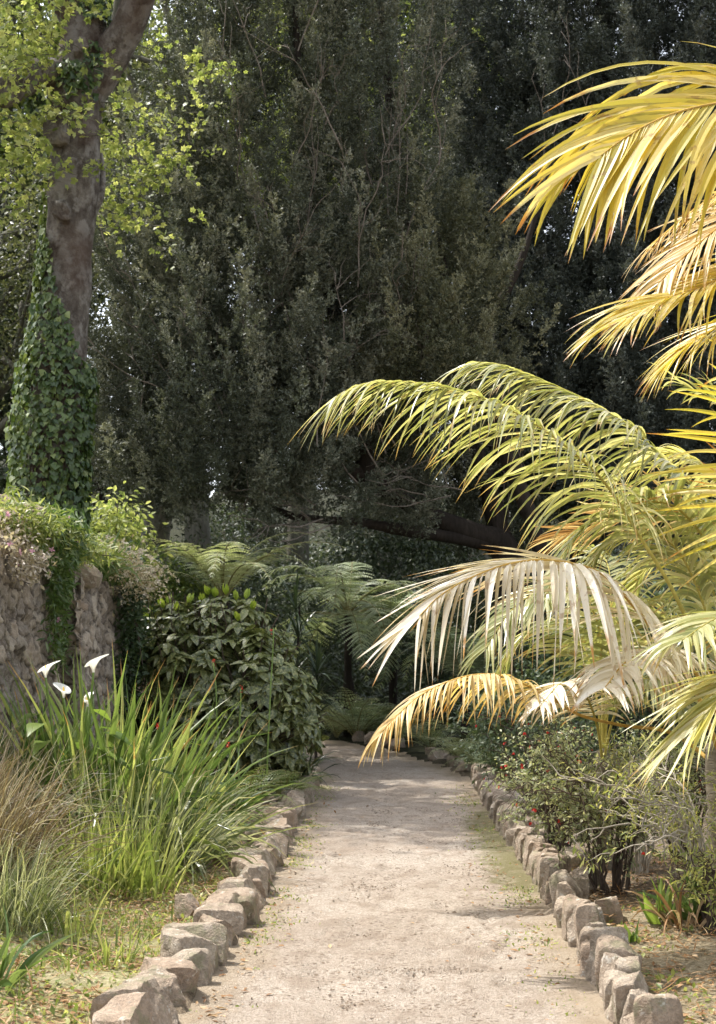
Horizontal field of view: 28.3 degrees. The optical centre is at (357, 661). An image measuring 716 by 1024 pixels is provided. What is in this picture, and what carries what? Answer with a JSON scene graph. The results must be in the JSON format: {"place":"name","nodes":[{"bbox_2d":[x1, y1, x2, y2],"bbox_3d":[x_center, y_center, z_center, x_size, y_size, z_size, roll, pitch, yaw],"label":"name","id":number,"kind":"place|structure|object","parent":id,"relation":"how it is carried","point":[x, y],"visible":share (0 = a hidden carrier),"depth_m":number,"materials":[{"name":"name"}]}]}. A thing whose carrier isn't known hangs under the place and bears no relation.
{"place":"outdoors","nodes":[
{"label":"outdoors","id":0,"kind":"place"},
{"bbox_2d":[0,0,711,496],"label":"sky","id":1,"kind":"structure","parent":0,"point":[652,0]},
{"bbox_2d":[0,459,715,1023],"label":"ground","id":2,"kind":"structure","parent":0,"point":[700,965],"depth_m":7.83,"materials":[{"name":"soil"}]},
{"bbox_2d":[0,902,78,991],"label":"strap plant","id":3,"kind":"object","parent":2,"relation":"on","point":[30,961],"visible":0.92,"depth_m":6.31,"materials":[{"name":"green plant"}]},
{"bbox_2d":[4,692,93,788],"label":"calla lily","id":4,"kind":"object","parent":2,"relation":"on","point":[28,715],"visible":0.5,"depth_m":10.14,"materials":[{"name":"green"}]},
{"bbox_2d":[26,660,84,834],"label":"calla lily","id":5,"kind":"object","parent":2,"relation":"on","point":[38,745],"visible":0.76,"depth_m":9.88,"materials":[{"name":"green"}]},
{"bbox_2d":[0,808,118,948],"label":"brown grass clump","id":6,"kind":"object","parent":2,"relation":"on","point":[16,914],"visible":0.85,"depth_m":7.23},
{"bbox_2d":[8,880,121,939],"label":"grass clump","id":7,"kind":"object","parent":2,"relation":"on","point":[67,924],"visible":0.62,"depth_m":7.27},
{"bbox_2d":[0,547,130,772],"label":"stone wall","id":8,"kind":"structure","parent":2,"relation":"on","point":[24,614],"depth_m":13.05,"materials":[{"name":"stone"}]},
{"bbox_2d":[0,499,58,592],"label":"flowering plant","id":9,"kind":"object","parent":8,"relation":"on","point":[19,555],"visible":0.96,"depth_m":11.59,"materials":[{"name":"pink plant"}]},
{"bbox_2d":[36,498,97,675],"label":"hanging plant","id":10,"kind":"object","parent":8,"relation":"hanging from","point":[62,572],"visible":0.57,"depth_m":12.92,"materials":[{"name":"green plant"}]},
{"bbox_2d":[0,485,134,574],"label":"creeper","id":11,"kind":"object","parent":8,"relation":"on","point":[44,528],"visible":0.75,"depth_m":12.19,"materials":[{"name":"green plant"}]},
{"bbox_2d":[38,550,102,588],"bbox_3d":[-2.941,-0.941,14.208,0.700,0.498,0.992,12,-3,-22],"label":"boulder","id":12,"kind":"object","parent":8,"relation":"on","point":[92,578],"visible":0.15,"depth_m":13.84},
{"bbox_2d":[31,523,153,588],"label":"strap plant","id":13,"kind":"object","parent":8,"relation":"on","point":[104,568],"visible":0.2,"depth_m":14.64,"materials":[{"name":"green plant"}]},
{"bbox_2d":[105,520,160,735],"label":"trailing plant","id":14,"kind":"object","parent":8,"relation":"hanging from","point":[135,630],"visible":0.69,"depth_m":15.77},
{"bbox_2d":[96,531,188,627],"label":"flowering plant","id":15,"kind":"object","parent":8,"relation":"on","point":[147,572],"visible":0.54,"depth_m":15.36,"materials":[{"name":"plant"}]},
{"bbox_2d":[0,706,159,924],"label":"brown grass clump","id":16,"kind":"object","parent":2,"relation":"on","point":[7,825],"visible":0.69,"depth_m":7.87,"materials":[{"name":"plant"}]},
{"bbox_2d":[0,687,164,840],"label":"iris clump","id":17,"kind":"object","parent":2,"relation":"on","point":[56,747],"visible":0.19,"depth_m":10.07,"materials":[{"name":"green plant"}]},
{"bbox_2d":[0,0,174,435],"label":"oak tree","id":18,"kind":"object","parent":2,"relation":"on","point":[9,353],"visible":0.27,"depth_m":26.46,"materials":[{"name":"green plant"}]},
{"bbox_2d":[0,0,175,499],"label":"woodland tree","id":19,"kind":"object","parent":2,"relation":"on","point":[35,102],"visible":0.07,"depth_m":35.47,"materials":[{"name":"green plant"}]},
{"bbox_2d":[0,50,182,549],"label":"woodland tree","id":20,"kind":"object","parent":2,"relation":"on","point":[4,469],"visible":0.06,"depth_m":36.26,"materials":[{"name":"green plant"}]},
{"bbox_2d":[53,682,132,834],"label":"calla lily","id":21,"kind":"object","parent":2,"relation":"on","point":[64,689],"visible":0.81,"depth_m":9.80,"materials":[{"name":"green"}]},
{"bbox_2d":[19,798,167,907],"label":"grass clump","id":22,"kind":"object","parent":2,"relation":"on","point":[93,862],"visible":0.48,"depth_m":8.48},
{"bbox_2d":[50,907,156,967],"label":"grass clump","id":23,"kind":"object","parent":2,"relation":"on","point":[105,949],"visible":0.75,"depth_m":6.95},
{"bbox_2d":[84,654,129,768],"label":"calla lily","id":24,"kind":"object","parent":2,"relation":"on","point":[92,663],"visible":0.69,"depth_m":10.13,"materials":[{"name":"green"}]},
{"bbox_2d":[92,992,154,1023],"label":"kerb stone","id":25,"kind":"object","parent":2,"relation":"on","point":[132,1008],"visible":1,"depth_m":5.62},
{"bbox_2d":[0,0,247,513],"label":"plane tree","id":26,"kind":"object","parent":2,"relation":"on","point":[77,190],"visible":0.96,"depth_m":17.72,"materials":[{"name":"green plant"}]},
{"bbox_2d":[4,0,112,556],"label":"climbing ivy","id":27,"kind":"object","parent":26,"relation":"attached to","point":[82,421],"visible":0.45,"depth_m":17.64,"materials":[{"name":"green plant"}]},
{"bbox_2d":[19,725,235,879],"bbox_3d":[-1.535,1.023,9.495,1.580,1.291,1.690,0,0,-11],"label":"sedge clump","id":28,"kind":"object","parent":2,"relation":"on","point":[147,799],"visible":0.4,"depth_m":9.45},
{"bbox_2d":[90,980,171,1023],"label":"kerb stone","id":29,"kind":"object","parent":2,"relation":"on","point":[160,1006],"visible":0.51,"depth_m":5.80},
{"bbox_2d":[86,481,183,599],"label":"shrub","id":30,"kind":"object","parent":2,"relation":"on","point":[116,520],"visible":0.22,"depth_m":19.45,"materials":[{"name":"green plant"}]},
{"bbox_2d":[70,800,205,906],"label":"grass clump","id":31,"kind":"object","parent":2,"relation":"on","point":[156,884],"visible":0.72,"depth_m":8.79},
{"bbox_2d":[18,673,271,845],"bbox_3d":[-1.734,0.812,11.155,2.216,1.572,2.271,0,0,0],"label":"iris clump","id":32,"kind":"object","parent":2,"relation":"on","point":[221,757],"visible":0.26,"depth_m":10.98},
{"bbox_2d":[0,643,298,873],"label":"iris clump","id":33,"kind":"object","parent":2,"relation":"on","point":[152,749],"visible":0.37,"depth_m":10.12,"materials":[{"name":"plant"}]},
{"bbox_2d":[122,974,178,1023],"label":"kerb stone","id":34,"kind":"object","parent":2,"relation":"on","point":[152,981],"visible":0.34,"depth_m":6.01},
{"bbox_2d":[138,966,185,1007],"bbox_3d":[-0.873,1.504,6.322,0.244,0.280,0.365,1,6,0],"label":"kerb stone","id":35,"kind":"object","parent":2,"relation":"on","point":[167,981],"visible":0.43,"depth_m":6.25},
{"bbox_2d":[137,957,199,992],"bbox_3d":[-0.897,1.514,6.575,0.330,0.290,0.285,1,3,-4],"label":"kerb stone","id":36,"kind":"object","parent":2,"relation":"on","point":[186,972],"visible":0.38,"depth_m":6.48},
{"bbox_2d":[26,734,331,894],"bbox_3d":[-1.390,1.191,9.946,2.179,1.516,2.281,0,0,30],"label":"sedge clump","id":37,"kind":"object","parent":2,"relation":"on","point":[213,830],"visible":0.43,"depth_m":9.84,"materials":[{"name":"plant"}]},
{"bbox_2d":[130,537,243,646],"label":"shrub","id":38,"kind":"object","parent":2,"relation":"on","point":[187,586],"visible":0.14,"depth_m":20.20,"materials":[{"name":"green plant"}]},
{"bbox_2d":[174,893,199,920],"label":"kerb stone","id":39,"kind":"object","parent":2,"relation":"on","point":[186,905],"visible":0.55,"depth_m":8.21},
{"bbox_2d":[160,928,217,974],"bbox_3d":[-0.842,1.488,7.072,0.294,0.306,0.347,2,0,-5],"label":"kerb stone","id":40,"kind":"object","parent":2,"relation":"on","point":[175,941],"visible":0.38,"depth_m":6.98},
{"bbox_2d":[0,0,381,578],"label":"woodland tree","id":41,"kind":"object","parent":2,"relation":"on","point":[205,527],"visible":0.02,"depth_m":36.46,"materials":[{"name":"green plant"}]},
{"bbox_2d":[171,948,211,985],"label":"kerb stone","id":42,"kind":"object","parent":2,"relation":"on","point":[199,958],"visible":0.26,"depth_m":6.76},
{"bbox_2d":[163,922,228,965],"bbox_3d":[-0.829,1.501,7.269,0.335,0.322,0.188,-2,4,7],"label":"kerb stone","id":43,"kind":"object","parent":2,"relation":"on","point":[216,933],"visible":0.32,"depth_m":7.25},
{"bbox_2d":[122,775,275,840],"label":"strap plant","id":44,"kind":"object","parent":2,"relation":"on","point":[226,813],"visible":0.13,"depth_m":10.63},
{"bbox_2d":[2,0,400,585],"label":"oak tree","id":45,"kind":"object","parent":2,"relation":"on","point":[144,61],"visible":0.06,"depth_m":27.33,"materials":[{"name":"green plant"}]},
{"bbox_2d":[193,902,243,934],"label":"kerb stone","id":46,"kind":"object","parent":2,"relation":"on","point":[232,914],"visible":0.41,"depth_m":7.92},
{"bbox_2d":[206,892,246,927],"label":"kerb stone","id":47,"kind":"object","parent":2,"relation":"on","point":[228,897],"visible":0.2,"depth_m":8.20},
{"bbox_2d":[201,887,259,924],"bbox_3d":[-0.769,1.505,8.370,0.363,0.319,0.300,-1,9,8],"label":"kerb stone","id":48,"kind":"object","parent":2,"relation":"on","point":[247,900],"visible":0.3,"depth_m":8.33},
{"bbox_2d":[134,583,330,793],"bbox_3d":[-1.461,0.328,16.375,2.301,2.477,2.115,0,0,0],"label":"laurel shrub","id":49,"kind":"object","parent":2,"relation":"on","point":[180,637],"visible":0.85,"depth_m":15.92,"materials":[{"name":"green plant"}]},
{"bbox_2d":[173,752,300,826],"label":"strap plant","id":50,"kind":"object","parent":2,"relation":"on","point":[257,798],"visible":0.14,"depth_m":12.35,"materials":[{"name":"green plant"}]},
{"bbox_2d":[142,532,346,634],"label":"tree fern","id":51,"kind":"object","parent":2,"relation":"on","point":[237,571],"visible":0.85,"depth_m":19.68,"materials":[{"name":"green plant"}]},
{"bbox_2d":[151,512,341,674],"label":"shrub","id":52,"kind":"object","parent":2,"relation":"on","point":[260,599],"visible":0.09,"depth_m":22.95,"materials":[{"name":"green plant"}]},
{"bbox_2d":[230,854,269,892],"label":"kerb stone","id":53,"kind":"object","parent":2,"relation":"on","point":[238,864],"visible":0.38,"depth_m":9.46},
{"bbox_2d":[239,864,268,896],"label":"kerb stone","id":54,"kind":"object","parent":2,"relation":"on","point":[260,872],"visible":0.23,"depth_m":9.29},
{"bbox_2d":[236,849,274,878],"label":"kerb stone","id":55,"kind":"object","parent":2,"relation":"on","point":[267,859],"visible":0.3,"depth_m":9.96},
{"bbox_2d":[226,764,300,811],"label":"plant","id":56,"kind":"object","parent":2,"relation":"on","point":[264,778],"visible":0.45,"depth_m":13.54,"materials":[{"name":"green plant"}]},
{"bbox_2d":[237,769,335,795],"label":"plant","id":57,"kind":"object","parent":2,"relation":"on","point":[285,779],"visible":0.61,"depth_m":14.92,"materials":[{"name":"green plant"}]},
{"bbox_2d":[263,566,334,671],"bbox_3d":[-0.792,0.086,18.511,1.102,2.803,1.069,0,0,-26],"label":"cordyline","id":58,"kind":"object","parent":2,"relation":"on","point":[297,626],"visible":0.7,"depth_m":18.46,"materials":[{"name":"green plant"}]},
{"bbox_2d":[226,521,377,703],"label":"shrub","id":59,"kind":"object","parent":2,"relation":"on","point":[325,635],"visible":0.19,"depth_m":29.71,"materials":[{"name":"green plant"}]},
{"bbox_2d":[186,1,427,585],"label":"woodland tree","id":60,"kind":"object","parent":2,"relation":"on","point":[300,550],"depth_m":41.59,"materials":[{"name":"grey plant"}]},
{"bbox_2d":[298,634,347,765],"bbox_3d":[-0.533,0.547,18.166,0.924,1.889,0.974,0,0,0],"label":"cordyline","id":61,"kind":"object","parent":2,"relation":"on","point":[319,665],"visible":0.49,"depth_m":18.18,"materials":[{"name":"green plant"}]},
{"bbox_2d":[80,0,572,706],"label":"yew tree","id":62,"kind":"object","parent":2,"relation":"on","point":[238,406],"visible":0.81,"depth_m":21.62,"materials":[{"name":"green plant"}]},
{"bbox_2d":[254,562,442,736],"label":"tree fern","id":63,"kind":"object","parent":2,"relation":"on","point":[339,585],"visible":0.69,"depth_m":27.43,"materials":[{"name":"green plant"}]},
{"bbox_2d":[319,698,377,737],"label":"fern","id":64,"kind":"object","parent":2,"relation":"on","point":[336,728],"visible":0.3,"depth_m":27.49,"materials":[{"name":"green plant"}]},
{"bbox_2d":[0,778,715,1023],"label":"fallen leaves","id":65,"kind":"object","parent":2,"relation":"on","point":[99,957],"visible":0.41,"depth_m":7.20,"materials":[{"name":"brown plant"}]},
{"bbox_2d":[2,483,715,759],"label":"undergrowth","id":66,"kind":"object","parent":2,"relation":"on","point":[378,694],"visible":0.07,"depth_m":33.67,"materials":[{"name":"green plant"}]},
{"bbox_2d":[317,687,413,736],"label":"fern","id":67,"kind":"object","parent":2,"relation":"on","point":[352,722],"visible":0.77,"depth_m":26.60,"materials":[{"name":"green plant"}]},
{"bbox_2d":[219,0,522,598],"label":"woodland tree","id":68,"kind":"object","parent":2,"relation":"on","point":[405,12],"depth_m":38.71,"materials":[{"name":"green plant"}]},
{"bbox_2d":[288,473,491,646],"bbox_3d":[1.157,-2.711,35.044,5.737,4.836,4.103,0,0,0],"label":"shrub","id":69,"kind":"object","parent":2,"relation":"on","point":[412,549],"visible":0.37,"depth_m":34.51,"materials":[{"name":"green plant"}]},
{"bbox_2d":[328,588,456,724],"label":"tree fern","id":70,"kind":"object","parent":2,"relation":"on","point":[392,686],"visible":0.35,"depth_m":28.42,"materials":[{"name":"green plant"}]},
{"bbox_2d":[391,716,460,749],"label":"fern","id":71,"kind":"object","parent":2,"relation":"on","point":[439,734],"visible":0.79,"depth_m":23.20,"materials":[{"name":"green plant"}]},
{"bbox_2d":[311,131,562,724],"bbox_3d":[1.260,-3.391,22.077,4.000,9.947,3.031,0,0,0],"label":"yew tree","id":72,"kind":"object","parent":2,"relation":"on","point":[450,357],"visible":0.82,"depth_m":21.68,"materials":[{"name":"green plant"}]},
{"bbox_2d":[369,622,533,754],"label":"tree fern","id":73,"kind":"object","parent":2,"relation":"on","point":[450,660],"visible":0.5,"depth_m":22.39,"materials":[{"name":"green plant"}]},
{"bbox_2d":[409,733,495,759],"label":"fern","id":74,"kind":"object","parent":2,"relation":"on","point":[449,746],"visible":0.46,"depth_m":20.51,"materials":[{"name":"green plant"}]},
{"bbox_2d":[377,546,583,722],"bbox_3d":[2.613,-0.463,27.041,4.774,3.742,4.142,0,0,0],"label":"shrub","id":75,"kind":"object","parent":2,"relation":"on","point":[448,674],"visible":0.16,"depth_m":26.74,"materials":[{"name":"green plant"}]},
{"bbox_2d":[354,0,641,567],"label":"woodland tree","id":76,"kind":"object","parent":2,"relation":"on","point":[482,552],"visible":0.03,"depth_m":40.12,"materials":[{"name":"green plant"}]},
{"bbox_2d":[288,361,715,882],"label":"palm","id":77,"kind":"object","parent":2,"relation":"on","point":[560,572],"visible":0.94,"depth_m":8.03,"materials":[{"name":"plant"}]},
{"bbox_2d":[433,643,595,789],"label":"shrub","id":78,"kind":"object","parent":2,"relation":"on","point":[484,731],"visible":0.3,"depth_m":16.27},
{"bbox_2d":[323,0,715,705],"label":"yew tree","id":79,"kind":"object","parent":2,"relation":"on","point":[569,46],"visible":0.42,"depth_m":25.25,"materials":[{"name":"green plant"}]},
{"bbox_2d":[466,678,621,821],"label":"fuchsia bush","id":80,"kind":"object","parent":2,"relation":"on","point":[535,728],"visible":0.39,"depth_m":13.15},
{"bbox_2d":[537,857,563,892],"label":"kerb stone","id":81,"kind":"object","parent":2,"relation":"on","point":[544,863],"visible":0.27,"depth_m":9.44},
{"bbox_2d":[481,708,642,850],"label":"fuchsia bush","id":82,"kind":"object","parent":2,"relation":"on","point":[538,776],"visible":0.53,"depth_m":10.79,"materials":[{"name":"green plant"}]},
{"bbox_2d":[549,869,582,911],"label":"kerb stone","id":83,"kind":"object","parent":2,"relation":"on","point":[557,877],"visible":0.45,"depth_m":8.68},
{"bbox_2d":[561,896,590,941],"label":"kerb stone","id":84,"kind":"object","parent":2,"relation":"on","point":[569,904],"visible":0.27,"depth_m":7.77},
{"bbox_2d":[454,559,712,754],"bbox_3d":[3.760,-0.073,21.053,4.708,3.018,3.596,0,0,0],"label":"shrub","id":85,"kind":"object","parent":2,"relation":"on","point":[547,656],"visible":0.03,"depth_m":20.83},
{"bbox_2d":[579,939,589,976],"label":"kerb stone","id":86,"kind":"object","parent":2,"relation":"on","point":[584,950],"visible":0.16,"depth_m":6.93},
{"bbox_2d":[570,866,599,892],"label":"kerb stone","id":87,"kind":"object","parent":2,"relation":"on","point":[578,872],"visible":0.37,"depth_m":9.31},
{"bbox_2d":[458,544,715,870],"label":"palm","id":88,"kind":"object","parent":2,"relation":"on","point":[600,648],"visible":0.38,"depth_m":9.94,"materials":[{"name":"plant"}]},
{"bbox_2d":[574,903,599,947],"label":"kerb stone","id":89,"kind":"object","parent":2,"relation":"on","point":[586,913],"visible":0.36,"depth_m":7.53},
{"bbox_2d":[567,907,606,946],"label":"kerb stone","id":90,"kind":"object","parent":2,"relation":"on","point":[571,936],"visible":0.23,"depth_m":7.64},
{"bbox_2d":[489,41,715,586],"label":"palm","id":91,"kind":"object","parent":2,"relation":"on","point":[625,137],"visible":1,"depth_m":6.86,"materials":[{"name":"plant"}]},
{"bbox_2d":[585,926,628,980],"bbox_3d":[1.202,1.485,6.857,0.218,0.398,0.160,-1,-2,9],"label":"kerb stone","id":92,"kind":"object","parent":2,"relation":"on","point":[597,933],"visible":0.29,"depth_m":6.84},
{"bbox_2d":[512,721,705,896],"bbox_3d":[1.755,0.978,9.366,1.468,1.165,1.411,0,0,0],"label":"fuchsia bush","id":93,"kind":"object","parent":2,"relation":"on","point":[589,819],"visible":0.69,"depth_m":9.20,"materials":[{"name":"green plant"}]},
{"bbox_2d":[594,896,623,922],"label":"kerb stone","id":94,"kind":"object","parent":2,"relation":"on","point":[609,906],"visible":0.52,"depth_m":8.15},
{"bbox_2d":[599,952,622,997],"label":"kerb stone","id":95,"kind":"object","parent":2,"relation":"on","point":[608,961],"visible":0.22,"depth_m":6.49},
{"bbox_2d":[602,969,627,1010],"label":"kerb stone","id":96,"kind":"object","parent":2,"relation":"on","point":[610,976],"visible":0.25,"depth_m":6.21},
{"bbox_2d":[594,934,642,990],"bbox_3d":[1.208,1.484,6.628,0.222,0.400,0.170,2,14,9],"label":"kerb stone","id":97,"kind":"object","parent":2,"relation":"on","point":[621,947],"visible":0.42,"depth_m":6.56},
{"bbox_2d":[602,956,640,1000],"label":"kerb stone","id":98,"kind":"object","parent":2,"relation":"on","point":[629,964],"visible":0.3,"depth_m":6.31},
{"bbox_2d":[532,541,715,770],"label":"shrub","id":99,"kind":"object","parent":2,"relation":"on","point":[642,715],"visible":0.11,"depth_m":16.84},
{"bbox_2d":[541,729,715,887],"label":"variegated shrub","id":100,"kind":"object","parent":2,"relation":"on","point":[672,812],"visible":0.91,"depth_m":8.28,"materials":[{"name":"green plant"}]},
{"bbox_2d":[612,971,648,1023],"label":"kerb stone","id":101,"kind":"object","parent":2,"relation":"on","point":[622,986],"visible":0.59,"depth_m":5.86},
{"bbox_2d":[555,720,707,875],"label":"variegated shrub","id":102,"kind":"object","parent":2,"relation":"on","point":[642,859],"visible":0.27,"depth_m":9.85,"materials":[{"name":"green plant"}]},
{"bbox_2d":[620,989,645,1023],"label":"kerb stone","id":103,"kind":"object","parent":2,"relation":"on","point":[633,994],"visible":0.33,"depth_m":5.77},
{"bbox_2d":[558,704,715,858],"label":"fuchsia bush","id":104,"kind":"object","parent":2,"relation":"on","point":[692,769],"visible":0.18,"depth_m":10.54,"materials":[{"name":"green plant"}]},
{"bbox_2d":[632,993,683,1023],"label":"kerb stone","id":105,"kind":"object","parent":2,"relation":"on","point":[650,1008],"visible":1,"depth_m":5.55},
{"bbox_2d":[636,876,688,924],"bbox_3d":[1.720,1.356,8.125,0.408,0.345,0.260,0,0,-24],"label":"ginger sprout","id":106,"kind":"object","parent":2,"relation":"on","point":[651,917],"visible":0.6,"depth_m":8.06,"materials":[{"name":"green plant"}]},
{"bbox_2d":[628,864,715,933],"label":"withered plant","id":107,"kind":"object","parent":2,"relation":"on","point":[662,915],"visible":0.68,"depth_m":7.95,"materials":[{"name":"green plant"}]},
{"bbox_2d":[638,869,715,921],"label":"strap plant","id":108,"kind":"object","parent":2,"relation":"on","point":[686,907],"visible":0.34,"depth_m":8.06,"materials":[{"name":"green plant"}]},
{"bbox_2d":[660,833,715,934],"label":"variegated shrub","id":109,"kind":"object","parent":2,"relation":"on","point":[707,872],"visible":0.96,"depth_m":7.84,"materials":[{"name":"green plant"}]},
{"bbox_2d":[0,785,715,1023],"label":"grass","id":110,"kind":"structure","parent":0,"point":[91,950],"depth_m":7.42,"materials":[{"name":"plant"}]},
{"bbox_2d":[178,740,612,1023],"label":"path","id":111,"kind":"structure","parent":0,"point":[408,779],"depth_m":8.26,"materials":[{"name":"gravel"}]},
{"bbox_2d":[297,804,535,1022],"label":"soil crumbs","id":112,"kind":"object","parent":111,"relation":"on","point":[414,970],"visible":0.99,"depth_m":8.30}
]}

